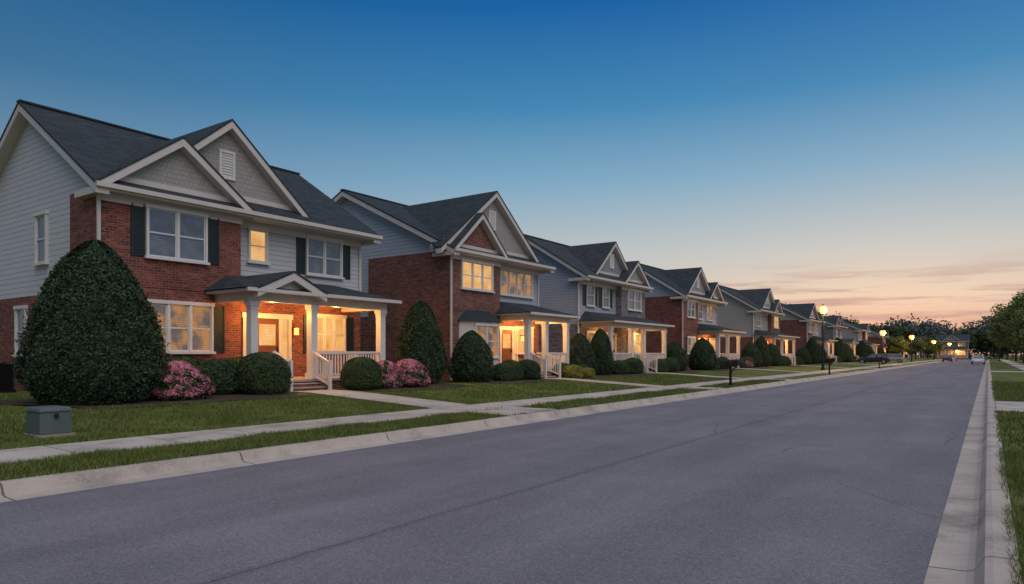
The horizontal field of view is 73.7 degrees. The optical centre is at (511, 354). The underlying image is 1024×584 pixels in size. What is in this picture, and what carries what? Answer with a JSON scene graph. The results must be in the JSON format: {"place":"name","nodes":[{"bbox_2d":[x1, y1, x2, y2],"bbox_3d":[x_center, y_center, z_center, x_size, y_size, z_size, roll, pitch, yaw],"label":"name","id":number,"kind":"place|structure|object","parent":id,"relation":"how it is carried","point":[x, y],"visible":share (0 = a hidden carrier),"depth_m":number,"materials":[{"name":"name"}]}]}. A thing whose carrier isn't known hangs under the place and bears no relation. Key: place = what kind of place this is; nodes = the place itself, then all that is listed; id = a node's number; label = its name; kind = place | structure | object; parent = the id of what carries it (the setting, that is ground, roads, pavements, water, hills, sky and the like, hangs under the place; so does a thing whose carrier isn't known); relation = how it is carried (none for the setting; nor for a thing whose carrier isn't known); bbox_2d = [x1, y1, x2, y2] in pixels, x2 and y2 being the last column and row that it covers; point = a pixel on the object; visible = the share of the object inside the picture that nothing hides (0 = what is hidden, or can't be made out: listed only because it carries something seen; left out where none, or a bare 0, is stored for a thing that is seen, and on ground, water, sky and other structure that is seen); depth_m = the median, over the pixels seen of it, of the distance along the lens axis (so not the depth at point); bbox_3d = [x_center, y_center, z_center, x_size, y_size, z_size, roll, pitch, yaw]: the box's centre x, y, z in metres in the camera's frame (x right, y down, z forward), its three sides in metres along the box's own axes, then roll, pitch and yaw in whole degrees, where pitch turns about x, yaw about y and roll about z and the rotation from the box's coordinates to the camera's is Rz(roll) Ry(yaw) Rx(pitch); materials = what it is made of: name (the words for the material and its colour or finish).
{"place":"outdoors","nodes":[
{"label":"outdoors","id":0,"kind":"place"},
{"bbox_2d":[0,392,302,408],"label":"mulch ground","id":1,"kind":"structure","parent":0,"point":[209,398],"depth_m":17.18,"materials":[{"name":"brown soil"}]},
{"bbox_2d":[11,239,172,404],"bbox_3d":[-10.259,-0.813,16.787,3.417,4.106,3.443,0,0,14],"label":"evergreen shrub","id":2,"kind":"object","parent":1,"relation":"on","point":[94,336],"visible":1,"depth_m":15.85,"materials":[{"name":"green plant"}]},
{"bbox_2d":[149,360,215,400],"bbox_3d":[-8.829,0.691,17.930,1.824,1.101,1.848,0,0,-1],"label":"azalea bush","id":3,"kind":"object","parent":1,"relation":"on","point":[181,380],"visible":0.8,"depth_m":17.51,"materials":[{"name":"pink plant"}]},
{"bbox_2d":[164,356,203,365],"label":"hedge","id":4,"kind":"object","parent":1,"relation":"on","point":[192,361],"visible":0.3,"depth_m":20.11,"materials":[{"name":"green plant"}]},
{"bbox_2d":[195,366,214,395],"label":"shrub","id":5,"kind":"object","parent":1,"relation":"on","point":[202,370],"visible":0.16,"depth_m":19.20,"materials":[{"name":"green plant"}]},
{"bbox_2d":[197,358,240,394],"bbox_3d":[-8.689,0.667,20.068,1.526,1.138,1.542,0,0,-17],"label":"shrub","id":6,"kind":"object","parent":1,"relation":"on","point":[224,372],"visible":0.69,"depth_m":19.68,"materials":[{"name":"green plant"}]},
{"bbox_2d":[223,356,244,391],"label":"hedge","id":7,"kind":"object","parent":1,"relation":"on","point":[235,360],"visible":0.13,"depth_m":21.38,"materials":[{"name":"green plant"}]},
{"bbox_2d":[235,352,292,394],"bbox_3d":[-7.443,0.564,20.431,1.693,1.330,1.737,0,0,10],"label":"boxwood shrub","id":8,"kind":"object","parent":1,"relation":"on","point":[263,373],"visible":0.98,"depth_m":19.91,"materials":[{"name":"green plant"}]},
{"bbox_2d":[326,383,470,390],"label":"mulch ground","id":9,"kind":"structure","parent":0,"point":[442,385],"depth_m":24.41,"materials":[{"name":"brown soil"}]},
{"bbox_2d":[338,357,383,390],"bbox_3d":[-5.065,0.641,22.985,1.490,1.170,1.529,0,0,31],"label":"boxwood shrub","id":10,"kind":"object","parent":9,"relation":"on","point":[362,373],"visible":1,"depth_m":22.52,"materials":[{"name":"green plant"}]},
{"bbox_2d":[377,360,405,387],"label":"azalea bush","id":11,"kind":"object","parent":9,"relation":"on","point":[392,373],"visible":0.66,"depth_m":23.84,"materials":[{"name":"pink plant"}]},
{"bbox_2d":[395,358,432,387],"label":"azalea bush","id":12,"kind":"object","parent":9,"relation":"on","point":[416,373],"visible":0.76,"depth_m":24.48,"materials":[{"name":"pink plant"}]},
{"bbox_2d":[395,300,448,383],"bbox_3d":[-3.675,-0.478,27.275,2.225,3.437,2.214,0,0,22],"label":"evergreen shrub","id":13,"kind":"object","parent":9,"relation":"on","point":[420,338],"visible":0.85,"depth_m":26.74,"materials":[{"name":"green plant"}]},
{"bbox_2d":[291,389,556,415],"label":"path","id":14,"kind":"structure","parent":0,"point":[408,401],"depth_m":19.47,"materials":[{"name":"concrete"}]},
{"bbox_2d":[0,359,941,463],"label":"sidewalk","id":15,"kind":"structure","parent":0,"point":[16,454],"depth_m":13.51,"materials":[{"name":"concrete"}]},
{"bbox_2d":[0,360,986,583],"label":"road","id":16,"kind":"structure","parent":0,"point":[844,480],"depth_m":7.24,"materials":[{"name":"grey asphalt"}]},
{"bbox_2d":[971,355,984,363],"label":"parked car","id":17,"kind":"object","parent":16,"relation":"on","point":[978,359],"visible":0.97,"depth_m":114.48,"materials":[{"name":"paint"}]},
{"bbox_2d":[440,378,557,383],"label":"mulch ground","id":18,"kind":"structure","parent":0,"point":[515,381],"depth_m":29.86,"materials":[{"name":"brown soil"}]},
{"bbox_2d":[447,330,494,382],"bbox_3d":[-1.752,0.079,29.495,2.182,2.314,2.214,0,0,-24],"label":"evergreen shrub","id":19,"kind":"object","parent":18,"relation":"on","point":[471,359],"visible":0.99,"depth_m":28.88,"materials":[{"name":"green plant"}]},
{"bbox_2d":[492,363,517,380],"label":"shrub","id":20,"kind":"object","parent":18,"relation":"on","point":[505,371],"visible":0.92,"depth_m":30.20,"materials":[{"name":"green plant"}]},
{"bbox_2d":[502,360,523,379],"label":"shrub","id":21,"kind":"object","parent":18,"relation":"on","point":[519,368],"visible":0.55,"depth_m":31.09,"materials":[{"name":"green plant"}]},
{"bbox_2d":[519,359,540,379],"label":"shrub","id":22,"kind":"object","parent":18,"relation":"on","point":[532,369],"visible":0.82,"depth_m":31.71,"materials":[{"name":"green plant"}]},
{"bbox_2d":[0,355,1023,583],"bbox_3d":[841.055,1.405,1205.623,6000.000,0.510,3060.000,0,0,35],"label":"ground","id":23,"kind":"structure","parent":0,"point":[996,364],"depth_m":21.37,"materials":[{"name":"green plant"}]},
{"bbox_2d":[0,362,15,392],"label":"air conditioner","id":24,"kind":"object","parent":23,"relation":"on","point":[7,379],"visible":0.89,"depth_m":21.13,"materials":[{"name":"black metal"}]},
{"bbox_2d":[22,405,75,438],"bbox_3d":[-7.937,1.170,11.694,0.680,0.560,0.560,0,0,35],"label":"utility box","id":25,"kind":"object","parent":23,"relation":"on","point":[50,421],"visible":0.98,"depth_m":11.51,"materials":[{"name":"metal"}]},
{"bbox_2d":[0,99,401,392],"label":"house","id":26,"kind":"structure","parent":23,"relation":"on","point":[224,239],"depth_m":22.29,"materials":[{"name":"red brick"}]},
{"bbox_2d":[12,305,27,356],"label":"window","id":27,"kind":"structure","parent":26,"relation":"in","point":[19,311],"depth_m":22.55,"materials":[{"name":"white glass"}]},
{"bbox_2d":[31,210,48,266],"bbox_3d":[-14.897,-3.665,21.555,0.940,1.690,0.140,0,0,35],"label":"window","id":28,"kind":"structure","parent":26,"relation":"in","point":[41,217],"depth_m":21.61,"materials":[{"name":"white glass"}]},
{"bbox_2d":[144,203,209,264],"bbox_3d":[-10.315,-3.690,21.096,0.140,1.640,2.040,0,0,35],"label":"window","id":29,"kind":"structure","parent":26,"relation":"in","point":[169,236],"depth_m":21.06,"materials":[{"name":"grey glass"}]},
{"bbox_2d":[147,299,215,353],"bbox_3d":[-10.287,-0.840,21.137,0.140,1.640,2.340,0,0,35],"label":"window","id":30,"kind":"structure","parent":26,"relation":"in","point":[188,326],"depth_m":21.36,"materials":[{"name":"grey glass"}]},
{"bbox_2d":[246,225,270,265],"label":"window","id":31,"kind":"structure","parent":26,"relation":"in","point":[257,241],"depth_m":23.93,"materials":[{"name":"white"}]},
{"bbox_2d":[258,318,278,352],"bbox_3d":[-8.667,-0.230,24.183,0.110,2.100,0.950,0,0,35],"label":"door","id":32,"kind":"structure","parent":26,"relation":"in","point":[268,329],"depth_m":24.21,"materials":[{"name":"brown wood"}]},
{"bbox_2d":[304,234,344,279],"bbox_3d":[-7.198,-3.740,26.298,0.140,1.540,1.840,0,0,35],"label":"window","id":33,"kind":"structure","parent":26,"relation":"in","point":[324,259],"depth_m":26.27,"materials":[{"name":"grey glass"}]},
{"bbox_2d":[317,314,346,350],"bbox_3d":[-7.067,-0.830,26.481,0.105,1.460,1.650,0,0,35],"label":"window","id":34,"kind":"structure","parent":26,"relation":"in","point":[331,329],"depth_m":26.60,"materials":[{"name":"yellow glass"}]},
{"bbox_2d":[332,189,580,379],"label":"house","id":35,"kind":"structure","parent":23,"relation":"on","point":[460,266],"depth_m":33.31,"materials":[{"name":"brown brick"}]},
{"bbox_2d":[460,258,494,292],"bbox_3d":[-1.613,-3.740,32.522,0.140,1.440,2.540,0,0,35],"label":"window","id":36,"kind":"structure","parent":35,"relation":"in","point":[478,276],"depth_m":32.51,"materials":[{"name":"yellow glass"}]},
{"bbox_2d":[459,321,498,365],"bbox_3d":[-1.445,-0.350,32.404,0.550,2.400,2.700,0,0,35],"label":"bay window","id":37,"kind":"structure","parent":35,"relation":"in","point":[464,326],"depth_m":31.45,"materials":[{"name":"white paint"}]},
{"bbox_2d":[474,323,500,357],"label":"window","id":38,"kind":"structure","parent":35,"relation":"in","point":[489,332],"depth_m":32.51,"materials":[{"name":"grey"}]},
{"bbox_2d":[502,330,511,361],"bbox_3d":[-0.280,-0.230,35.158,0.110,2.100,0.950,0,0,35],"label":"door","id":39,"kind":"structure","parent":35,"relation":"in","point":[506,334],"depth_m":35.16,"materials":[{"name":"brown wood"}]},
{"bbox_2d":[500,267,534,298],"bbox_3d":[0.274,-3.740,35.961,0.140,1.440,3.140,0,0,35],"label":"window","id":40,"kind":"structure","parent":35,"relation":"in","point":[518,283],"depth_m":35.94,"materials":[{"name":"grey"}]},
{"bbox_2d":[514,326,534,353],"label":"window","id":41,"kind":"structure","parent":35,"relation":"in","point":[521,328],"depth_m":36.30,"materials":[{"name":"yellow glass"}]},
{"bbox_2d":[0,361,941,502],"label":"curb","id":42,"kind":"structure","parent":23,"relation":"on","point":[34,487],"depth_m":10.76,"materials":[{"name":"concrete"}]},
{"bbox_2d":[524,234,674,372],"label":"house","id":43,"kind":"structure","parent":23,"relation":"on","point":[605,287],"depth_m":43.73,"materials":[{"name":"grey brick"}]},
{"bbox_2d":[586,282,595,306],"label":"window","id":44,"kind":"structure","parent":43,"relation":"in","point":[590,290],"depth_m":43.13,"materials":[{"name":"grey glass"}]},
{"bbox_2d":[602,285,610,308],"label":"window","id":45,"kind":"structure","parent":43,"relation":"in","point":[605,292],"depth_m":44.82,"materials":[{"name":"grey glass"}]},
{"bbox_2d":[627,333,640,353],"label":"window","id":46,"kind":"structure","parent":43,"relation":"in","point":[637,336],"depth_m":47.77,"materials":[{"name":"yellow glass"}]},
{"bbox_2d":[627,288,642,311],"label":"window","id":47,"kind":"structure","parent":43,"relation":"in","point":[634,299],"depth_m":47.42,"materials":[{"name":"grey glass"}]},
{"bbox_2d":[640,263,745,368],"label":"house","id":48,"kind":"structure","parent":23,"relation":"on","point":[686,302],"depth_m":56.82,"materials":[{"name":"red brick"}]},
{"bbox_2d":[687,299,695,318],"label":"window","id":49,"kind":"structure","parent":48,"relation":"in","point":[690,305],"depth_m":56.43,"materials":[{"name":"white glass"}]},
{"bbox_2d":[687,336,695,353],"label":"window","id":50,"kind":"structure","parent":48,"relation":"in","point":[690,339],"depth_m":56.25,"materials":[{"name":"grey glass"}]},
{"bbox_2d":[698,303,703,319],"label":"window","id":51,"kind":"structure","parent":48,"relation":"in","point":[700,307],"depth_m":59.61,"materials":[{"name":"white glass"}]},
{"bbox_2d":[706,304,713,321],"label":"window","id":52,"kind":"structure","parent":48,"relation":"in","point":[709,310],"depth_m":61.44,"materials":[{"name":"grey glass"}]},
{"bbox_2d":[686,369,741,370],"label":"mulch ground","id":53,"kind":"structure","parent":23,"relation":"on","point":[721,369],"depth_m":53.73,"materials":[{"name":"brown soil"}]},
{"bbox_2d":[687,338,717,369],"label":"evergreen shrub","id":54,"kind":"object","parent":53,"relation":"on","point":[703,356],"visible":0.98,"depth_m":51.22,"materials":[{"name":"green plant"}]},
{"bbox_2d":[724,359,739,385],"bbox_3d":[10.130,0.860,31.448,0.630,1.280,0.285,0,0,35],"label":"mailbox","id":55,"kind":"object","parent":23,"relation":"on","point":[731,363],"visible":0.92,"depth_m":31.44,"materials":[{"name":"black metal"}]},
{"bbox_2d":[717,285,799,364],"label":"house","id":56,"kind":"structure","parent":23,"relation":"on","point":[754,314],"depth_m":74.63,"materials":[{"name":"grey brick"}]},
{"bbox_2d":[755,336,772,366],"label":"evergreen shrub","id":57,"kind":"object","parent":23,"relation":"on","point":[762,345],"visible":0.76,"depth_m":66.25,"materials":[{"name":"green plant"}]},
{"bbox_2d":[795,347,812,364],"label":"evergreen shrub","id":58,"kind":"object","parent":23,"relation":"on","point":[803,353],"visible":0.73,"depth_m":81.19,"materials":[{"name":"green plant"}]},
{"bbox_2d":[780,303,836,362],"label":"house","id":59,"kind":"structure","parent":23,"relation":"on","point":[802,321],"depth_m":94.39,"materials":[{"name":"brown brick"}]},
{"bbox_2d":[805,337,820,363],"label":"evergreen shrub","id":60,"kind":"object","parent":23,"relation":"on","point":[811,346],"visible":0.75,"depth_m":85.22,"materials":[{"name":"green plant"}]},
{"bbox_2d":[819,304,826,369],"bbox_3d":[28.450,-1.640,62.455,0.646,6.100,0.630,0,0,35],"label":"street lamp","id":61,"kind":"object","parent":23,"relation":"on","point":[822,309],"visible":0.96,"depth_m":62.39,"materials":[{"name":"black metal"}]},
{"bbox_2d":[818,315,858,358],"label":"house","id":62,"kind":"structure","parent":23,"relation":"on","point":[834,326],"depth_m":112.30,"materials":[{"name":"grey brick"}]},
{"bbox_2d":[830,338,846,362],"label":"evergreen shrub","id":63,"kind":"object","parent":23,"relation":"on","point":[839,350],"visible":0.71,"depth_m":99.96,"materials":[{"name":"green plant"}]},
{"bbox_2d":[843,343,854,361],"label":"evergreen shrub","id":64,"kind":"object","parent":23,"relation":"on","point":[849,353],"visible":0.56,"depth_m":104.64,"materials":[{"name":"green plant"}]},
{"bbox_2d":[842,321,879,353],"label":"house","id":65,"kind":"structure","parent":23,"relation":"on","point":[858,333],"depth_m":132.90,"materials":[{"name":"grey brick"}]},
{"bbox_2d":[856,340,868,357],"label":"evergreen shrub","id":66,"kind":"object","parent":23,"relation":"on","point":[861,349],"visible":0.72,"depth_m":118.85,"materials":[{"name":"green plant"}]},
{"bbox_2d":[868,329,888,354],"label":"house","id":67,"kind":"structure","parent":23,"relation":"on","point":[875,336],"depth_m":160.36,"materials":[{"name":"red brick"}]},
{"bbox_2d":[881,325,902,352],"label":"tree","id":68,"kind":"object","parent":23,"relation":"on","point":[895,333],"visible":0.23,"depth_m":181.24,"materials":[{"name":"green plant"}]},
{"bbox_2d":[886,335,910,353],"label":"tree","id":69,"kind":"object","parent":23,"relation":"on","point":[897,345],"visible":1,"depth_m":141.78,"materials":[{"name":"green plant"}]},
{"bbox_2d":[894,326,916,355],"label":"tree","id":70,"kind":"object","parent":23,"relation":"on","point":[906,334],"visible":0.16,"depth_m":192.32,"materials":[{"name":"green plant"}]},
{"bbox_2d":[889,336,922,357],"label":"house","id":71,"kind":"structure","parent":23,"relation":"on","point":[906,355],"depth_m":240.10,"materials":[{"name":"beige brick"}]},
{"bbox_2d":[907,338,926,359],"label":"tree","id":72,"kind":"object","parent":23,"relation":"on","point":[918,344],"visible":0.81,"depth_m":170.85,"materials":[{"name":"green plant"}]},
{"bbox_2d":[829,308,1022,358],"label":"wood","id":73,"kind":"object","parent":23,"relation":"on","point":[926,329],"visible":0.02,"depth_m":269.50,"materials":[{"name":"green plant"}]},
{"bbox_2d":[919,337,937,358],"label":"tree","id":74,"kind":"object","parent":23,"relation":"on","point":[929,345],"visible":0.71,"depth_m":192.25,"materials":[{"name":"green plant"}]},
{"bbox_2d":[925,339,944,358],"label":"tree","id":75,"kind":"object","parent":23,"relation":"on","point":[940,345],"visible":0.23,"depth_m":215.06,"materials":[{"name":"green plant"}]},
{"bbox_2d":[955,329,976,348],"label":"tree","id":76,"kind":"object","parent":23,"relation":"on","point":[972,341],"visible":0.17,"depth_m":236.44,"materials":[{"name":"green plant"}]},
{"bbox_2d":[924,359,1022,583],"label":"curb","id":77,"kind":"structure","parent":23,"relation":"on","point":[969,547],"depth_m":6.48,"materials":[{"name":"concrete"}]},
{"bbox_2d":[972,329,992,354],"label":"tree","id":78,"kind":"object","parent":23,"relation":"on","point":[983,341],"visible":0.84,"depth_m":238.57,"materials":[{"name":"green plant"}]},
{"bbox_2d":[986,325,1021,360],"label":"tree","id":79,"kind":"object","parent":23,"relation":"on","point":[990,335],"visible":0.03,"depth_m":149.61,"materials":[{"name":"green plant"}]},
{"bbox_2d":[985,298,1023,362],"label":"tree","id":80,"kind":"object","parent":23,"relation":"on","point":[997,326],"visible":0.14,"depth_m":121.24,"materials":[{"name":"green plant"}]},
{"bbox_2d":[988,289,1023,349],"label":"tree","id":81,"kind":"object","parent":23,"relation":"on","point":[1016,303],"visible":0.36,"depth_m":97.52,"materials":[{"name":"green plant"}]},
{"bbox_2d":[1007,307,1023,349],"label":"tree","id":82,"kind":"object","parent":23,"relation":"on","point":[1018,322],"visible":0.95,"depth_m":77.99,"materials":[{"name":"green plant"}]},
{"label":"mulch ground","id":83,"kind":"structure","parent":23,"relation":"on","visible":0},
{"bbox_2d":[740,342,762,366],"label":"evergreen shrub","id":84,"kind":"object","parent":83,"relation":"on","point":[750,349],"visible":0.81,"depth_m":63.14,"materials":[{"name":"green plant"}]},
{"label":"mulch ground","id":85,"kind":"structure","parent":23,"relation":"on","visible":0},
{"bbox_2d":[768,343,781,365],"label":"evergreen shrub","id":86,"kind":"object","parent":85,"relation":"on","point":[776,354],"visible":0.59,"depth_m":69.00,"materials":[{"name":"green plant"}]},
{"bbox_2d":[0,0,1023,354],"label":"sky","id":87,"kind":"structure","parent":0,"point":[863,160],"materials":[{"name":"blue"}]},
{"bbox_2d":[556,373,660,378],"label":"mulch ground","id":88,"kind":"structure","parent":0,"point":[615,375],"depth_m":38.39,"materials":[{"name":"brown soil"}]},
{"bbox_2d":[561,364,584,378],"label":"flowering shrub","id":89,"kind":"object","parent":88,"relation":"on","point":[572,371],"visible":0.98,"depth_m":34.10,"materials":[{"name":"yellow plant"}]},
{"bbox_2d":[569,333,597,370],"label":"evergreen shrub","id":90,"kind":"object","parent":88,"relation":"on","point":[581,352],"visible":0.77,"depth_m":36.64,"materials":[{"name":"green plant"}]},
{"bbox_2d":[581,367,595,377],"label":"flowering shrub","id":91,"kind":"object","parent":88,"relation":"on","point":[589,372],"visible":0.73,"depth_m":34.92,"materials":[{"name":"yellow plant"}]},
{"bbox_2d":[590,328,614,374],"bbox_3d":[5.068,-0.142,39.052,1.780,2.750,1.771,0,0,17],"label":"evergreen shrub","id":92,"kind":"object","parent":88,"relation":"on","point":[600,342],"visible":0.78,"depth_m":38.52,"materials":[{"name":"green plant"}]},
{"bbox_2d":[612,360,629,373],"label":"shrub","id":93,"kind":"object","parent":88,"relation":"on","point":[621,367],"visible":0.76,"depth_m":40.12,"materials":[{"name":"green plant"}]},
{"bbox_2d":[623,359,639,373],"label":"shrub","id":94,"kind":"object","parent":88,"relation":"on","point":[633,365],"visible":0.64,"depth_m":40.85,"materials":[{"name":"green plant"}]},
{"bbox_2d":[628,357,643,373],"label":"shrub","id":95,"kind":"object","parent":88,"relation":"on","point":[640,363],"visible":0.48,"depth_m":41.87,"materials":[{"name":"green plant"}]},
{"bbox_2d":[542,378,722,389],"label":"path","id":96,"kind":"structure","parent":0,"point":[631,384],"depth_m":31.20,"materials":[{"name":"concrete"}]},
{"bbox_2d":[667,371,700,372],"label":"mulch ground","id":97,"kind":"structure","parent":0,"point":[685,372],"depth_m":45.78,"materials":[{"name":"brown soil"}]},
{"bbox_2d":[648,360,667,372],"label":"shrub","id":98,"kind":"object","parent":97,"relation":"on","point":[662,366],"visible":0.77,"depth_m":44.47,"materials":[{"name":"green plant"}]},
{"bbox_2d":[665,357,680,371],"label":"shrub","id":99,"kind":"object","parent":97,"relation":"on","point":[675,365],"visible":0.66,"depth_m":46.15,"materials":[{"name":"green plant"}]},
{"bbox_2d":[666,341,688,370],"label":"evergreen shrub","id":100,"kind":"object","parent":97,"relation":"on","point":[674,349],"visible":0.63,"depth_m":48.21,"materials":[{"name":"green plant"}]},
{"bbox_2d":[652,372,792,380],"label":"path","id":101,"kind":"structure","parent":0,"point":[707,375],"depth_m":41.63,"materials":[{"name":"concrete"}]},
{"bbox_2d":[856,354,891,363],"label":"parked car","id":102,"kind":"object","parent":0,"point":[873,358],"visible":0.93,"depth_m":100.30,"materials":[{"name":"paint"}]},
{"bbox_2d":[887,354,905,361],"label":"parked car","id":103,"kind":"object","parent":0,"point":[897,357],"visible":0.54,"depth_m":118.34,"materials":[{"name":"paint"}]},
{"bbox_2d":[935,334,969,359],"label":"house","id":104,"kind":"structure","parent":0,"point":[958,347],"depth_m":229.79,"materials":[{"name":"grey brick"}]},
{"bbox_2d":[995,401,1023,411],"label":"driveway","id":105,"kind":"structure","parent":0,"point":[1009,405],"depth_m":18.94,"materials":[{"name":"concrete"}]},
{"bbox_2d":[1000,359,1023,370],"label":"sidewalk","id":106,"kind":"structure","parent":0,"point":[1018,366],"depth_m":98.81,"materials":[{"name":"concrete"}]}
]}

